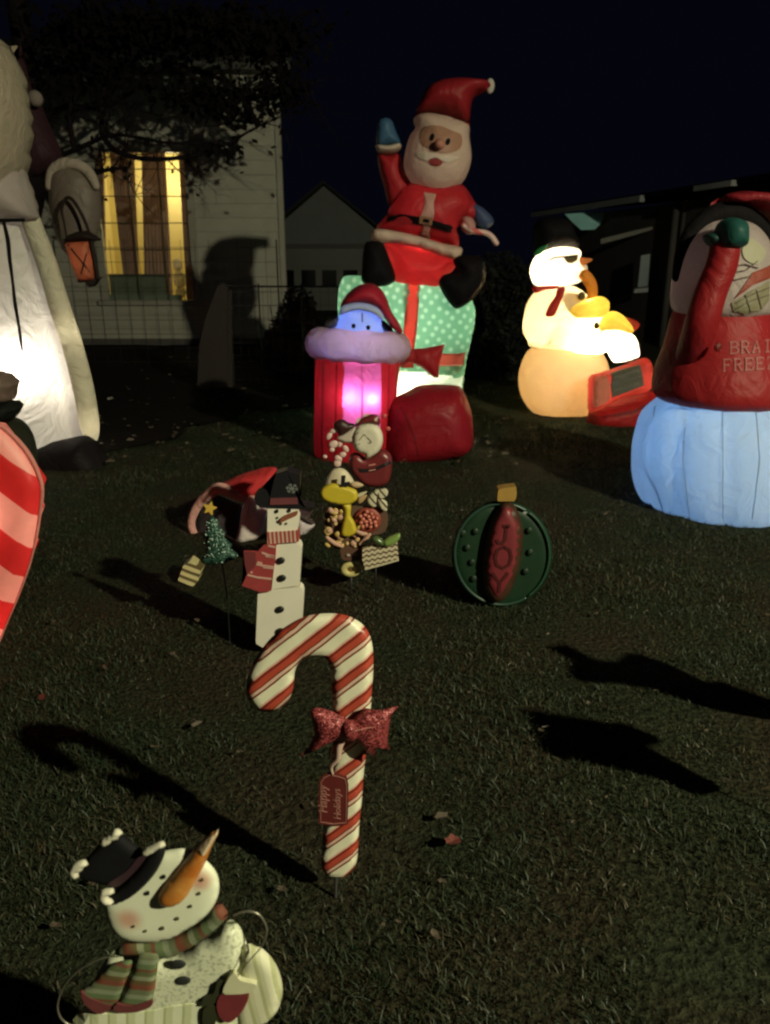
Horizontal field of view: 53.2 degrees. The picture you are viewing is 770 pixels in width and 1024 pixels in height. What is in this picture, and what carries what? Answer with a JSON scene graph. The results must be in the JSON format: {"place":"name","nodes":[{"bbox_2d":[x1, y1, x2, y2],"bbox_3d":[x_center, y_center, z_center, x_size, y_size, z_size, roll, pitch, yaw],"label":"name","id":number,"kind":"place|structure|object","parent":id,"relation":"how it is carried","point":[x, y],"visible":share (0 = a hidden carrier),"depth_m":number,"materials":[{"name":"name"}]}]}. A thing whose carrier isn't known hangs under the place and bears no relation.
{"place":"outdoors","nodes":[
{"label":"outdoors","id":0,"kind":"place"},
{"bbox_2d":[0,270,769,1023],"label":"ground","id":1,"kind":"structure","parent":0,"point":[686,968],"depth_m":2.52,"materials":[{"name":"green plant"}]},
{"bbox_2d":[0,370,38,465],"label":"inflatable","id":2,"kind":"object","parent":1,"relation":"on","point":[10,408],"visible":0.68,"depth_m":4.26,"materials":[{"name":"green fabric"}]},
{"bbox_2d":[0,422,46,640],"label":"inflatable","id":3,"kind":"object","parent":1,"relation":"on","point":[23,478],"visible":1,"depth_m":2.87,"materials":[{"name":"red fabric"}]},
{"bbox_2d":[38,693,45,699],"bbox_3d":[-1.207,0.651,2.709,0.027,0.004,0.045,-33,30,-25],"label":"fallen leaf","id":4,"kind":"object","parent":1,"relation":"on","point":[41,696],"visible":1,"depth_m":2.71,"materials":[{"name":"brown plant"}]},
{"bbox_2d":[0,40,108,470],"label":"inflatable santa","id":5,"kind":"object","parent":1,"relation":"on","point":[43,359],"visible":0.91,"depth_m":5.76,"materials":[{"name":"white fabric"}]},
{"bbox_2d":[60,196,101,286],"bbox_3d":[-2.241,-1.998,5.699,0.278,0.642,0.205,0,18,0],"label":"lantern","id":6,"kind":"object","parent":5,"relation":"hanging from","point":[80,248],"visible":1,"depth_m":5.65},
{"bbox_2d":[0,39,291,344],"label":"house","id":7,"kind":"structure","parent":1,"relation":"on","point":[249,215],"depth_m":13.87,"materials":[{"name":"beige"}]},
{"bbox_2d":[84,131,204,311],"bbox_3d":[-4.360,-5.160,13.814,2.062,3.053,0.245,0,18,0],"label":"window","id":8,"kind":"structure","parent":7,"relation":"in","point":[156,226],"depth_m":13.91,"materials":[{"name":"beige"}]},
{"bbox_2d":[57,829,282,1023],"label":"snowman sign","id":9,"kind":"object","parent":1,"relation":"on","point":[226,973],"visible":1,"depth_m":1.21,"materials":[{"name":"paint"}]},
{"bbox_2d":[0,0,357,218],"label":"tree","id":10,"kind":"object","parent":1,"relation":"on","point":[136,32],"visible":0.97,"depth_m":9.62,"materials":[{"name":"green plant"}]},
{"bbox_2d":[178,555,203,585],"bbox_3d":[-0.957,0.288,3.812,0.112,0.112,0.152,0,18,0],"label":"gift box","id":11,"kind":"object","parent":1,"relation":"on","point":[192,570],"visible":1,"depth_m":3.77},
{"bbox_2d":[201,501,237,645],"bbox_3d":[-0.655,0.287,3.077,0.150,0.694,0.044,0,18,0],"label":"tree sign","id":12,"kind":"object","parent":1,"relation":"on","point":[218,550],"visible":0.98,"depth_m":3.02,"materials":[{"name":"green wood"}]},
{"bbox_2d":[187,467,314,541],"bbox_3d":[-0.799,0.042,4.498,0.787,0.582,0.365,0,18,0],"label":"toppled inflatable","id":13,"kind":"object","parent":1,"relation":"on","point":[247,520],"visible":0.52,"depth_m":4.42,"materials":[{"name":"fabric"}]},
{"bbox_2d":[242,466,314,646],"bbox_3d":[-0.411,0.243,3.002,0.287,0.850,0.072,0,18,0],"label":"snowman post","id":14,"kind":"object","parent":1,"relation":"on","point":[271,572],"visible":0.88,"depth_m":2.95,"materials":[{"name":"white painted wood"},{"name":"black paint"},{"name":"dark steel"}]},
{"bbox_2d":[83,344,521,451],"bbox_3d":[-1.702,-1.877,10.545,9.221,0.032,9.069,0,18,0],"label":"garden bed","id":15,"kind":"object","parent":1,"relation":"on","point":[189,403],"visible":0.35,"depth_m":9.22,"materials":[{"name":"soil"}]},
{"bbox_2d":[52,240,278,365],"bbox_3d":[-3.111,-2.940,11.156,3.185,1.909,0.043,0,18,0],"label":"wire fence","id":16,"kind":"object","parent":15,"relation":"on","point":[114,291],"visible":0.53,"depth_m":11.06,"materials":[{"name":"black metal"}]},
{"bbox_2d":[197,284,233,387],"bbox_3d":[-2.081,-2.091,9.369,0.492,1.321,0.140,0,18,0],"label":"wooden post","id":17,"kind":"object","parent":15,"relation":"on","point":[216,363],"visible":0.82,"depth_m":9.33,"materials":[{"name":"brown wood"}]},
{"bbox_2d":[216,283,339,383],"bbox_3d":[-1.217,-2.120,9.520,1.652,1.361,0.042,0,18,0],"label":"wire fence","id":18,"kind":"object","parent":15,"relation":"on","point":[300,286],"visible":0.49,"depth_m":9.43,"materials":[{"name":"metal"}]},
{"bbox_2d":[257,288,321,373],"bbox_3d":[-1.317,-2.485,10.563,0.894,1.217,0.775,0,18,0],"label":"bush","id":19,"kind":"object","parent":15,"relation":"on","point":[290,312],"visible":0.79,"depth_m":10.43,"materials":[{"name":"green plant"}]},
{"bbox_2d":[246,613,397,898],"bbox_3d":[-0.142,0.729,1.820,0.344,1.051,0.071,0,18,0],"label":"candy cane sign","id":20,"kind":"object","parent":1,"relation":"on","point":[353,726],"visible":0.98,"depth_m":1.72,"materials":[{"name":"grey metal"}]},
{"bbox_2d":[284,180,384,309],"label":"garage","id":21,"kind":"structure","parent":1,"relation":"on","point":[328,229],"depth_m":24.52,"materials":[{"name":"grey"}]},
{"bbox_2d":[286,244,363,309],"bbox_3d":[-2.008,-7.538,24.870,2.729,2.143,0.075,0,18,0],"label":"garage door","id":22,"kind":"structure","parent":21,"relation":"in","point":[297,255],"depth_m":24.72,"materials":[{"name":"white metal"}]},
{"bbox_2d":[320,468,387,593],"bbox_3d":[-0.138,0.158,3.549,0.304,0.735,0.097,0,18,0],"label":"treat sign","id":23,"kind":"object","parent":1,"relation":"on","point":[349,530],"visible":1,"depth_m":3.49,"materials":[{"name":"multicoloured paint"}]},
{"bbox_2d":[323,413,391,535],"bbox_3d":[-0.125,0.027,3.590,0.316,0.995,0.098,0,18,0],"label":"santa sign","id":24,"kind":"object","parent":1,"relation":"on","point":[372,467],"visible":1,"depth_m":3.47,"materials":[{"name":"red paint"}]},
{"bbox_2d":[362,533,399,600],"bbox_3d":[-0.017,0.285,3.521,0.172,0.409,0.060,0,18,0],"label":"gift sign","id":25,"kind":"object","parent":1,"relation":"on","point":[378,552],"visible":1,"depth_m":3.49,"materials":[{"name":"beige wood"}]},
{"bbox_2d":[305,283,473,462],"bbox_3d":[0.043,-1.068,6.122,1.346,1.446,0.841,0,18,0],"label":"inflatable boot","id":26,"kind":"object","parent":1,"relation":"on","point":[360,352],"visible":0.84,"depth_m":5.88,"materials":[{"name":"red fabric"}]},
{"bbox_2d":[49,350,769,938],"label":"leaf litter","id":27,"kind":"object","parent":1,"relation":"on","point":[279,888],"visible":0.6,"depth_m":3.32,"materials":[{"name":"brown plant"}]},
{"bbox_2d":[338,77,498,395],"bbox_3d":[0.284,-2.326,7.214,1.486,3.067,1.440,0,18,0],"label":"inflatable santa","id":28,"kind":"object","parent":1,"relation":"on","point":[412,262],"visible":0.85,"depth_m":6.80,"materials":[{"name":"red fabric"}]},
{"bbox_2d":[445,833,460,843],"bbox_3d":[0.183,0.875,2.055,0.055,0.011,0.038,5,17,-46],"label":"fallen leaf","id":29,"kind":"object","parent":1,"relation":"on","point":[452,839],"visible":1,"depth_m":2.06,"materials":[{"name":"red plant"}]},
{"bbox_2d":[452,483,551,605],"bbox_3d":[0.526,0.200,3.427,0.454,0.667,0.114,0,18,0],"label":"ornament sign","id":30,"kind":"object","parent":1,"relation":"on","point":[501,550],"visible":1,"depth_m":3.41,"materials":[{"name":"green wood"}]},
{"bbox_2d":[467,250,536,379],"bbox_3d":[1.603,-2.573,10.125,1.247,1.718,0.913,0,18,0],"label":"bush","id":31,"kind":"object","parent":1,"relation":"on","point":[507,300],"visible":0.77,"depth_m":9.93,"materials":[{"name":"green plant"}]},
{"bbox_2d":[518,217,656,426],"bbox_3d":[1.941,-1.805,7.473,1.015,2.009,1.493,-11,21,-30],"label":"inflatable snowman","id":32,"kind":"object","parent":1,"relation":"on","point":[572,334],"visible":0.98,"depth_m":7.32,"materials":[{"name":"warm white nylon"},{"name":"white nylon"},{"name":"black nylon"}]},
{"bbox_2d":[531,173,769,346],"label":"house","id":33,"kind":"structure","parent":1,"relation":"on","point":[630,253],"depth_m":15.07,"materials":[{"name":"black"}]},
{"bbox_2d":[632,254,649,292],"bbox_3d":[4.851,-4.501,14.520,0.268,0.702,0.100,0,18,0],"label":"window","id":34,"kind":"structure","parent":33,"relation":"in","point":[643,274],"depth_m":14.52,"materials":[{"name":"grey glass"}]},
{"bbox_2d":[631,191,769,527],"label":"inflatable snowman","id":35,"kind":"object","parent":1,"relation":"on","point":[700,450],"visible":0.94,"depth_m":4.46,"materials":[{"name":"cool white nylon"},{"name":"black nylon"},{"name":"red nylon"}]},
{"bbox_2d":[0,0,769,269],"label":"sky","id":36,"kind":"structure","parent":0,"point":[590,100],"materials":[{"name":"black"}]}
]}

